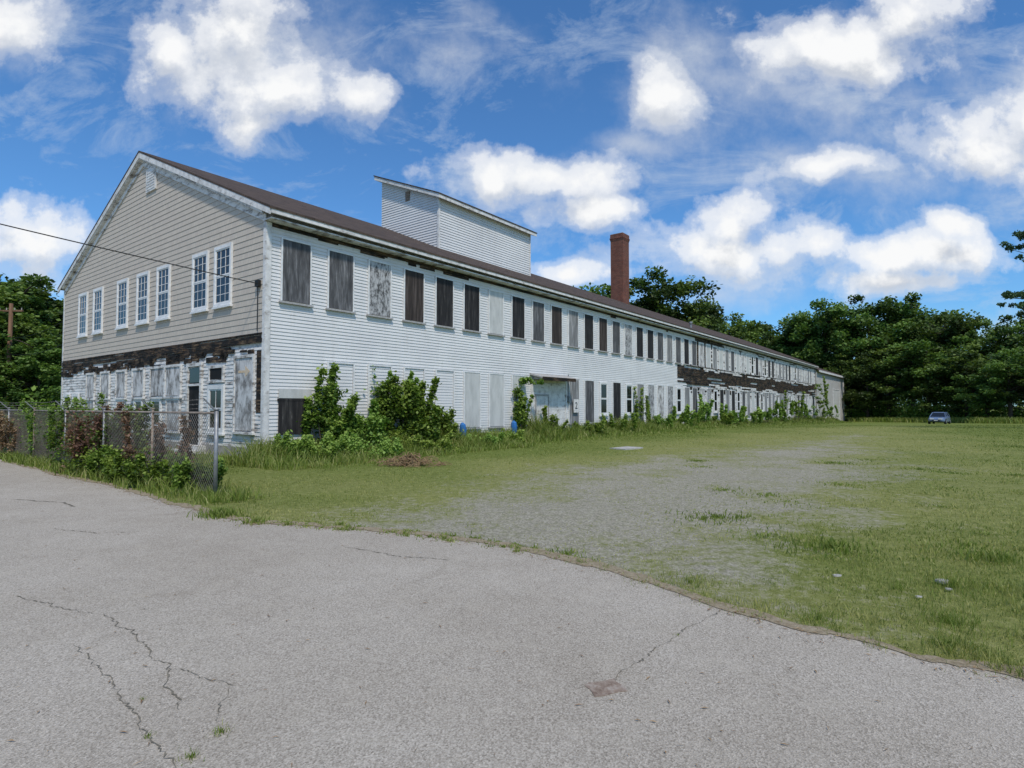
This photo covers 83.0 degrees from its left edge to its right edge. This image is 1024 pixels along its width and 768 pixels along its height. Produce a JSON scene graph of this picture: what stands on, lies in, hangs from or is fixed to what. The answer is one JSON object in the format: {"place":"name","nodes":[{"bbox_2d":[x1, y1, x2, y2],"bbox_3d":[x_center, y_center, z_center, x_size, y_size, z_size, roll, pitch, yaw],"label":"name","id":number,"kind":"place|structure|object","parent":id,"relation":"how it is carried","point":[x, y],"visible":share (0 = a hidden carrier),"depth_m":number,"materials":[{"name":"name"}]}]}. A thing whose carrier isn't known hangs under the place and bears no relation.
{"place":"outdoors","nodes":[
{"label":"outdoors","id":0,"kind":"place"},
{"bbox_2d":[0,460,1023,767],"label":"road","id":1,"kind":"structure","parent":0,"point":[516,626],"depth_m":3.55,"materials":[{"name":"grey asphalt"}]},
{"bbox_2d":[3,473,1023,767],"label":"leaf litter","id":2,"kind":"object","parent":1,"relation":"on","point":[503,651],"visible":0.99,"depth_m":3.95,"materials":[{"name":"brown plant"}]},
{"bbox_2d":[584,678,627,696],"bbox_3d":[0.527,1.712,3.264,0.212,0.005,0.162,1,-2,-20],"label":"pavement patch","id":3,"kind":"object","parent":1,"relation":"on","point":[605,687],"visible":1,"depth_m":3.26,"materials":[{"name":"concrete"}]},
{"bbox_2d":[0,0,1023,406],"label":"sky","id":4,"kind":"structure","parent":0,"point":[784,155],"materials":[{"name":"blue"}]},
{"bbox_2d":[28,407,1023,676],"bbox_3d":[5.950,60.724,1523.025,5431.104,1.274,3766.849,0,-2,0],"label":"ground","id":5,"kind":"structure","parent":0,"point":[538,515],"depth_m":9.29,"materials":[{"name":"green plant"}]},
{"bbox_2d":[0,303,23,399],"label":"utility pole","id":6,"kind":"object","parent":5,"relation":"on","point":[10,322],"visible":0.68,"depth_m":42.12,"materials":[{"name":"brown wood"}]},
{"bbox_2d":[0,411,47,454],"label":"shrub","id":7,"kind":"object","parent":5,"relation":"on","point":[7,429],"visible":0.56,"depth_m":17.69,"materials":[{"name":"brown plant"}]},
{"bbox_2d":[0,361,60,408],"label":"tree","id":8,"kind":"object","parent":5,"relation":"on","point":[18,373],"visible":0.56,"depth_m":41.52,"materials":[{"name":"green plant"}]},
{"bbox_2d":[0,333,61,399],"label":"tree","id":9,"kind":"object","parent":5,"relation":"on","point":[49,376],"visible":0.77,"depth_m":41.83,"materials":[{"name":"green plant"}]},
{"bbox_2d":[0,306,62,375],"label":"tree","id":10,"kind":"object","parent":5,"relation":"on","point":[4,321],"visible":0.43,"depth_m":44.60,"materials":[{"name":"green plant"}]},
{"bbox_2d":[0,321,62,400],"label":"tree","id":11,"kind":"object","parent":5,"relation":"on","point":[22,325],"visible":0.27,"depth_m":43.05,"materials":[{"name":"green plant"}]},
{"bbox_2d":[0,273,63,384],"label":"tree","id":12,"kind":"object","parent":5,"relation":"on","point":[19,295],"visible":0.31,"depth_m":47.16,"materials":[{"name":"green plant"}]},
{"bbox_2d":[19,397,89,456],"bbox_3d":[-12.998,1.313,16.570,2.056,1.909,1.296,0,-2,0],"label":"shrub","id":13,"kind":"object","parent":5,"relation":"on","point":[29,427],"visible":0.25,"depth_m":16.44,"materials":[{"name":"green plant"}]},
{"bbox_2d":[37,392,107,468],"bbox_3d":[-11.086,1.194,14.973,1.988,1.994,1.139,0,-2,0],"label":"shrub","id":14,"kind":"object","parent":5,"relation":"on","point":[51,433],"visible":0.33,"depth_m":14.88,"materials":[{"name":"green plant"}]},
{"bbox_2d":[58,434,112,472],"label":"shrub","id":15,"kind":"object","parent":5,"relation":"on","point":[83,453],"visible":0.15,"depth_m":13.45,"materials":[{"name":"green plant"}]},
{"bbox_2d":[46,402,128,471],"bbox_3d":[-10.187,1.297,14.073,1.836,1.733,1.026,0,-2,0],"label":"shrub","id":16,"kind":"object","parent":5,"relation":"on","point":[72,433],"visible":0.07,"depth_m":13.90,"materials":[{"name":"green plant"}]},
{"bbox_2d":[58,402,141,465],"bbox_3d":[-9.572,1.261,13.447,1.864,1.735,1.093,0,-2,0],"label":"shrub","id":17,"kind":"object","parent":5,"relation":"on","point":[78,445],"visible":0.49,"depth_m":13.38,"materials":[{"name":"brown plant"}]},
{"bbox_2d":[63,399,144,449],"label":"shrub","id":18,"kind":"object","parent":5,"relation":"on","point":[76,405],"visible":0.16,"depth_m":14.72,"materials":[{"name":"green plant"}]},
{"bbox_2d":[59,401,155,474],"bbox_3d":[-9.264,1.252,13.394,2.222,1.782,1.172,0,-2,0],"label":"shrub","id":19,"kind":"object","parent":5,"relation":"on","point":[146,408],"visible":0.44,"depth_m":13.28,"materials":[{"name":"brown plant"}]},
{"bbox_2d":[0,398,219,491],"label":"chain link fence","id":20,"kind":"object","parent":5,"relation":"on","point":[215,445],"visible":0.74,"depth_m":11.87,"materials":[{"name":"metal"}]},
{"bbox_2d":[82,444,150,476],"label":"shrub","id":21,"kind":"object","parent":5,"relation":"on","point":[96,455],"visible":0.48,"depth_m":12.64,"materials":[{"name":"green plant"}]},
{"bbox_2d":[99,447,159,479],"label":"shrub","id":22,"kind":"object","parent":5,"relation":"on","point":[111,465],"visible":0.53,"depth_m":12.03,"materials":[{"name":"green plant"}]},
{"bbox_2d":[114,449,192,485],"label":"shrub","id":23,"kind":"object","parent":5,"relation":"on","point":[146,471],"visible":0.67,"depth_m":11.27,"materials":[{"name":"green plant"}]},
{"bbox_2d":[119,409,196,474],"bbox_3d":[-7.469,1.309,12.107,1.888,1.545,0.954,0,-2,0],"label":"shrub","id":24,"kind":"object","parent":5,"relation":"on","point":[129,450],"visible":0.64,"depth_m":12.13,"materials":[{"name":"brown plant"}]},
{"bbox_2d":[162,456,228,495],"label":"shrub","id":25,"kind":"object","parent":5,"relation":"on","point":[181,470],"visible":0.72,"depth_m":10.67,"materials":[{"name":"green plant"}]},
{"bbox_2d":[272,429,347,461],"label":"bush","id":26,"kind":"object","parent":5,"relation":"on","point":[330,446],"visible":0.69,"depth_m":16.27,"materials":[{"name":"green plant"}]},
{"bbox_2d":[296,362,362,444],"bbox_3d":[-5.706,0.815,18.296,1.521,3.074,1.756,-2,-3,38],"label":"bush","id":27,"kind":"object","parent":5,"relation":"on","point":[327,417],"visible":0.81,"depth_m":18.30,"materials":[{"name":"green plant"}]},
{"bbox_2d":[303,431,404,460],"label":"bush","id":28,"kind":"object","parent":5,"relation":"on","point":[382,447],"visible":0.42,"depth_m":17.52,"materials":[{"name":"green plant"}]},
{"bbox_2d":[346,395,394,447],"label":"bush","id":29,"kind":"object","parent":5,"relation":"on","point":[373,428],"visible":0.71,"depth_m":19.05,"materials":[{"name":"green plant"}]},
{"bbox_2d":[365,370,443,442],"bbox_3d":[-3.804,0.972,20.535,2.893,2.908,2.401,0,-2,0],"label":"bush","id":30,"kind":"object","parent":5,"relation":"on","point":[411,411],"visible":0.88,"depth_m":20.33,"materials":[{"name":"green plant"}]},
{"bbox_2d":[367,452,450,467],"bbox_3d":[-2.759,2.014,15.540,1.982,0.380,1.399,-1,-2,26],"label":"brush pile","id":31,"kind":"object","parent":5,"relation":"on","point":[410,457],"visible":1,"depth_m":15.45,"materials":[{"name":"brown plant"}]},
{"bbox_2d":[388,429,462,451],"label":"bush","id":32,"kind":"object","parent":5,"relation":"on","point":[445,442],"visible":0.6,"depth_m":19.55,"materials":[{"name":"green plant"}]},
{"bbox_2d":[57,151,818,456],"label":"mill building","id":33,"kind":"structure","parent":5,"relation":"on","point":[468,308],"depth_m":23.53,"materials":[{"name":"wood"}]},
{"bbox_2d":[76,292,88,337],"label":"sash window","id":34,"kind":"structure","parent":33,"relation":"in","point":[83,298],"depth_m":27.24,"materials":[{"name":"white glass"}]},
{"bbox_2d":[91,286,103,334],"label":"sash window","id":35,"kind":"structure","parent":33,"relation":"in","point":[98,293],"depth_m":26.05,"materials":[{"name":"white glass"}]},
{"bbox_2d":[115,278,128,329],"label":"sash window","id":36,"kind":"structure","parent":33,"relation":"in","point":[122,299],"depth_m":24.30,"materials":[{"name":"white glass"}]},
{"bbox_2d":[0,223,255,283],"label":"overhead cable","id":37,"kind":"object","parent":33,"relation":"attached to","point":[122,252],"visible":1,"depth_m":15.72,"materials":[{"name":"black rubber"}]},
{"bbox_2d":[134,271,149,325],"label":"sash window","id":38,"kind":"structure","parent":33,"relation":"in","point":[143,279],"depth_m":23.03,"materials":[{"name":"white glass"}]},
{"bbox_2d":[154,264,171,321],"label":"sash window","id":39,"kind":"structure","parent":33,"relation":"in","point":[163,273],"depth_m":21.86,"materials":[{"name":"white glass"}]},
{"bbox_2d":[190,250,209,314],"bbox_3d":[-10.828,-3.508,20.057,1.210,2.090,0.100,-2,-3,37],"label":"sash window","id":40,"kind":"structure","parent":33,"relation":"in","point":[200,261],"depth_m":20.05,"materials":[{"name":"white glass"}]},
{"bbox_2d":[205,384,224,435],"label":"sash window","id":41,"kind":"structure","parent":33,"relation":"in","point":[215,392],"depth_m":19.06,"materials":[{"name":"white wood"}]},
{"bbox_2d":[212,242,232,309],"bbox_3d":[-9.541,-3.545,19.073,1.210,2.090,0.100,-2,-3,37],"label":"sash window","id":42,"kind":"structure","parent":33,"relation":"in","point":[223,254],"depth_m":19.07,"materials":[{"name":"white glass"}]},
{"bbox_2d":[279,237,313,307],"bbox_3d":[-6.797,-3.511,18.279,0.100,2.040,1.160,-2,-3,37],"label":"boarded window","id":43,"kind":"structure","parent":33,"relation":"in","point":[296,256],"depth_m":18.27,"materials":[{"name":"grey wood"}]},
{"bbox_2d":[325,249,355,313],"bbox_3d":[-5.781,-3.460,19.610,0.100,2.040,1.160,-2,-3,37],"label":"boarded window","id":44,"kind":"structure","parent":33,"relation":"in","point":[340,265],"depth_m":19.59,"materials":[{"name":"grey wood"}]},
{"bbox_2d":[327,361,354,415],"bbox_3d":[-5.769,0.469,19.498,0.050,2.400,1.080,-2,-3,37],"label":"covered window","id":45,"kind":"structure","parent":33,"relation":"in","point":[347,370],"depth_m":19.66,"materials":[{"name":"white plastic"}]},
{"bbox_2d":[366,259,392,319],"bbox_3d":[-4.765,-3.409,20.930,0.100,2.040,1.160,-2,-3,37],"label":"boarded window","id":46,"kind":"structure","parent":33,"relation":"in","point":[379,301],"depth_m":20.93,"materials":[{"name":"white wood"}]},
{"bbox_2d":[367,364,391,416],"bbox_3d":[-4.753,0.520,20.824,0.050,2.400,1.080,-2,-3,37],"label":"covered window","id":47,"kind":"structure","parent":33,"relation":"in","point":[381,372],"depth_m":20.66,"materials":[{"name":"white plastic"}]},
{"bbox_2d":[402,268,425,324],"bbox_3d":[-3.749,-3.358,22.256,0.100,2.040,1.160,-2,-3,37],"label":"boarded window","id":48,"kind":"structure","parent":33,"relation":"in","point":[413,281],"depth_m":22.25,"materials":[{"name":"brown wood"}]},
{"bbox_2d":[434,276,455,328],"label":"boarded window","id":49,"kind":"structure","parent":33,"relation":"in","point":[444,287],"depth_m":23.57,"materials":[{"name":"brown wood"}]},
{"bbox_2d":[435,369,454,422],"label":"covered window","id":50,"kind":"structure","parent":33,"relation":"in","point":[445,393],"depth_m":23.56,"materials":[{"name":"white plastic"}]},
{"bbox_2d":[462,283,481,332],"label":"boarded window","id":51,"kind":"structure","parent":33,"relation":"in","point":[471,293],"depth_m":24.89,"materials":[{"name":"brown wood"}]},
{"bbox_2d":[463,371,481,428],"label":"boarded window","id":52,"kind":"structure","parent":33,"relation":"in","point":[471,380],"depth_m":24.79,"materials":[{"name":"paint"}]},
{"bbox_2d":[487,289,504,336],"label":"boarded window","id":53,"kind":"structure","parent":33,"relation":"in","point":[495,298],"depth_m":26.22,"materials":[{"name":"paint"}]},
{"bbox_2d":[488,373,505,427],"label":"boarded window","id":54,"kind":"structure","parent":33,"relation":"in","point":[496,381],"depth_m":26.10,"materials":[{"name":"paint"}]},
{"bbox_2d":[510,295,526,339],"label":"boarded window","id":55,"kind":"structure","parent":33,"relation":"in","point":[517,303],"depth_m":27.55,"materials":[{"name":"brown wood"}]},
{"bbox_2d":[511,375,526,426],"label":"boarded window","id":56,"kind":"structure","parent":33,"relation":"in","point":[515,379],"depth_m":27.20,"materials":[{"name":"paint"}]},
{"bbox_2d":[512,384,533,429],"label":"climbing vine","id":57,"kind":"object","parent":33,"relation":"attached to","point":[521,412],"visible":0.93,"depth_m":26.98,"materials":[{"name":"green plant"}]},
{"bbox_2d":[531,300,545,342],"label":"boarded window","id":58,"kind":"structure","parent":33,"relation":"in","point":[538,308],"depth_m":28.90,"materials":[{"name":"grey wood"}]},
{"bbox_2d":[550,305,563,345],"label":"boarded window","id":59,"kind":"structure","parent":33,"relation":"in","point":[555,311],"depth_m":30.19,"materials":[{"name":"brown wood"}]},
{"bbox_2d":[567,309,579,347],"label":"boarded window","id":60,"kind":"structure","parent":33,"relation":"in","point":[573,316],"depth_m":31.54,"materials":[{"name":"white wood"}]},
{"bbox_2d":[568,380,579,424],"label":"boarded window","id":61,"kind":"structure","parent":33,"relation":"in","point":[573,386],"depth_m":31.34,"materials":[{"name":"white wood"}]},
{"bbox_2d":[583,313,594,350],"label":"boarded window","id":62,"kind":"structure","parent":33,"relation":"in","point":[588,319],"depth_m":32.86,"materials":[{"name":"brown wood"}]},
{"bbox_2d":[584,380,595,423],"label":"boarded window","id":63,"kind":"structure","parent":33,"relation":"in","point":[589,395],"depth_m":32.73,"materials":[{"name":"grey wood"}]},
{"bbox_2d":[598,317,608,352],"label":"boarded window","id":64,"kind":"structure","parent":33,"relation":"in","point":[602,322],"depth_m":34.19,"materials":[{"name":"brown wood"}]},
{"bbox_2d":[599,382,608,415],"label":"sash window","id":65,"kind":"structure","parent":33,"relation":"in","point":[603,386],"depth_m":34.06,"materials":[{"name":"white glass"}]},
{"bbox_2d":[611,320,621,354],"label":"boarded window","id":66,"kind":"structure","parent":33,"relation":"in","point":[616,347],"depth_m":35.52,"materials":[{"name":"grey wood"}]},
{"bbox_2d":[612,382,620,421],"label":"boarded window","id":67,"kind":"structure","parent":33,"relation":"in","point":[616,386],"depth_m":35.36,"materials":[{"name":"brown wood"}]},
{"bbox_2d":[624,323,632,356],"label":"boarded window","id":68,"kind":"structure","parent":33,"relation":"in","point":[627,327],"depth_m":36.79,"materials":[{"name":"grey wood"}]},
{"bbox_2d":[625,383,632,415],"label":"sash window","id":69,"kind":"structure","parent":33,"relation":"in","point":[628,387],"depth_m":36.69,"materials":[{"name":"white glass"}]},
{"bbox_2d":[439,407,463,439],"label":"bush","id":70,"kind":"object","parent":5,"relation":"on","point":[446,424],"visible":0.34,"depth_m":22.06,"materials":[{"name":"green plant"}]},
{"bbox_2d":[0,412,1023,765],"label":"weeds","id":71,"kind":"object","parent":5,"relation":"on","point":[536,432],"visible":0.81,"depth_m":11.65,"materials":[{"name":"green plant"}]},
{"bbox_2d":[0,384,1023,423],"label":"undergrowth","id":72,"kind":"object","parent":5,"relation":"on","point":[898,412],"visible":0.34,"depth_m":91.43,"materials":[{"name":"green plant"}]},
{"bbox_2d":[2,460,1023,678],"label":"dirt verge","id":73,"kind":"structure","parent":5,"relation":"on","point":[820,630],"depth_m":5.11,"materials":[{"name":"dirt"}]},
{"bbox_2d":[573,282,630,298],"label":"tree","id":74,"kind":"object","parent":5,"relation":"on","point":[605,290],"depth_m":92.30,"materials":[{"name":"green plant"}]},
{"bbox_2d":[599,411,639,430],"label":"bush","id":75,"kind":"object","parent":5,"relation":"on","point":[624,421],"visible":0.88,"depth_m":33.46,"materials":[{"name":"green plant"}]},
{"bbox_2d":[632,387,650,423],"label":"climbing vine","id":76,"kind":"object","parent":5,"relation":"on","point":[647,409],"visible":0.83,"depth_m":37.15,"materials":[{"name":"green plant"}]},
{"bbox_2d":[629,284,672,312],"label":"tree","id":77,"kind":"object","parent":5,"relation":"on","point":[647,304],"visible":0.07,"depth_m":95.54,"materials":[{"name":"green plant"}]},
{"bbox_2d":[629,265,676,315],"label":"tree","id":78,"kind":"object","parent":5,"relation":"on","point":[643,285],"visible":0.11,"depth_m":94.12,"materials":[{"name":"green plant"}]},
{"bbox_2d":[649,275,723,332],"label":"tree","id":79,"kind":"object","parent":5,"relation":"on","point":[707,311],"visible":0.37,"depth_m":96.42,"materials":[{"name":"green plant"}]},
{"bbox_2d":[672,404,702,427],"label":"bush","id":80,"kind":"object","parent":5,"relation":"on","point":[685,415],"visible":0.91,"depth_m":41.60,"materials":[{"name":"green plant"}]},
{"bbox_2d":[711,311,749,339],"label":"tree","id":81,"kind":"object","parent":5,"relation":"on","point":[739,327],"visible":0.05,"depth_m":131.98,"materials":[{"name":"green plant"}]},
{"bbox_2d":[734,320,777,347],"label":"tree","id":82,"kind":"object","parent":5,"relation":"on","point":[754,336],"visible":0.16,"depth_m":130.74,"materials":[{"name":"green plant"}]},
{"bbox_2d":[783,390,806,419],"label":"bush","id":83,"kind":"object","parent":5,"relation":"on","point":[797,408],"visible":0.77,"depth_m":68.83,"materials":[{"name":"green plant"}]},
{"bbox_2d":[767,312,838,367],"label":"tree","id":84,"kind":"object","parent":5,"relation":"on","point":[803,354],"visible":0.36,"depth_m":121.96,"materials":[{"name":"green plant"}]},
{"bbox_2d":[771,298,867,368],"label":"tree","id":85,"kind":"object","parent":5,"relation":"on","point":[818,320],"visible":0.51,"depth_m":117.90,"materials":[{"name":"green plant"}]},
{"bbox_2d":[814,366,844,420],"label":"storage building","id":86,"kind":"structure","parent":5,"relation":"on","point":[835,382],"depth_m":96.97,"materials":[{"name":"white wood"}]},
{"bbox_2d":[803,311,895,408],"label":"tree","id":87,"kind":"object","parent":5,"relation":"on","point":[858,343],"visible":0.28,"depth_m":115.16,"materials":[{"name":"green plant"}]},
{"bbox_2d":[823,353,890,415],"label":"tree","id":88,"kind":"object","parent":5,"relation":"on","point":[841,365],"visible":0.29,"depth_m":110.06,"materials":[{"name":"green plant"}]},
{"bbox_2d":[819,294,913,412],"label":"tree","id":89,"kind":"object","parent":5,"relation":"on","point":[886,302],"visible":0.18,"depth_m":113.80,"materials":[{"name":"green plant"}]},
{"bbox_2d":[842,369,899,416],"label":"tree","id":90,"kind":"object","parent":5,"relation":"on","point":[850,395],"visible":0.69,"depth_m":105.03,"materials":[{"name":"green plant"}]},
{"bbox_2d":[842,347,924,415],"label":"tree","id":91,"kind":"object","parent":5,"relation":"on","point":[886,377],"visible":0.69,"depth_m":103.18,"materials":[{"name":"green plant"}]},
{"bbox_2d":[848,302,939,409],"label":"tree","id":92,"kind":"object","parent":5,"relation":"on","point":[899,334],"visible":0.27,"depth_m":113.01,"materials":[{"name":"green plant"}]},
{"bbox_2d":[870,292,946,406],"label":"tree","id":93,"kind":"object","parent":5,"relation":"on","point":[913,303],"visible":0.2,"depth_m":114.51,"materials":[{"name":"green plant"}]},
{"bbox_2d":[884,374,942,410],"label":"tree","id":94,"kind":"object","parent":5,"relation":"on","point":[906,392],"visible":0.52,"depth_m":101.63,"materials":[{"name":"green plant"}]},
{"bbox_2d":[875,335,971,410],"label":"tree","id":95,"kind":"object","parent":5,"relation":"on","point":[924,348],"visible":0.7,"depth_m":98.08,"materials":[{"name":"green plant"}]},
{"bbox_2d":[891,309,974,406],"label":"tree","id":96,"kind":"object","parent":5,"relation":"on","point":[914,335],"visible":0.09,"depth_m":109.63,"materials":[{"name":"green plant"}]},
{"bbox_2d":[912,363,970,409],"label":"tree","id":97,"kind":"object","parent":5,"relation":"on","point":[919,380],"visible":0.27,"depth_m":94.59,"materials":[{"name":"green plant"}]},
{"bbox_2d":[906,308,986,389],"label":"tree","id":98,"kind":"object","parent":5,"relation":"on","point":[960,327],"visible":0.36,"depth_m":99.85,"materials":[{"name":"green plant"}]},
{"bbox_2d":[911,343,1023,416],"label":"tree","id":99,"kind":"object","parent":5,"relation":"on","point":[960,358],"visible":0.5,"depth_m":90.09,"materials":[{"name":"green plant"}]},
{"bbox_2d":[942,365,1023,416],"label":"tree","id":100,"kind":"object","parent":5,"relation":"on","point":[961,391],"visible":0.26,"depth_m":85.59,"materials":[{"name":"green plant"}]},
{"bbox_2d":[952,319,1017,411],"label":"tree","id":101,"kind":"object","parent":5,"relation":"on","point":[986,323],"visible":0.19,"depth_m":96.08,"materials":[{"name":"green plant"}]},
{"bbox_2d":[950,348,1023,417],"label":"tree","id":102,"kind":"object","parent":5,"relation":"on","point":[993,368],"visible":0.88,"depth_m":80.09,"materials":[{"name":"green plant"}]},
{"bbox_2d":[955,314,1023,364],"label":"tree","id":103,"kind":"object","parent":5,"relation":"on","point":[998,339],"visible":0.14,"depth_m":93.25,"materials":[{"name":"green plant"}]},
{"bbox_2d":[989,366,1023,409],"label":"tree","id":104,"kind":"object","parent":5,"relation":"on","point":[1012,394],"visible":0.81,"depth_m":78.78,"materials":[{"name":"green plant"}]},
{"bbox_2d":[995,321,1023,402],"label":"tree","id":105,"kind":"object","parent":5,"relation":"on","point":[1019,329],"visible":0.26,"depth_m":92.40,"materials":[{"name":"green plant"}]},
{"bbox_2d":[996,230,1023,318],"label":"pine tree","id":106,"kind":"object","parent":5,"relation":"on","point":[1019,235],"visible":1,"depth_m":40.59,"materials":[{"name":"green plant"}]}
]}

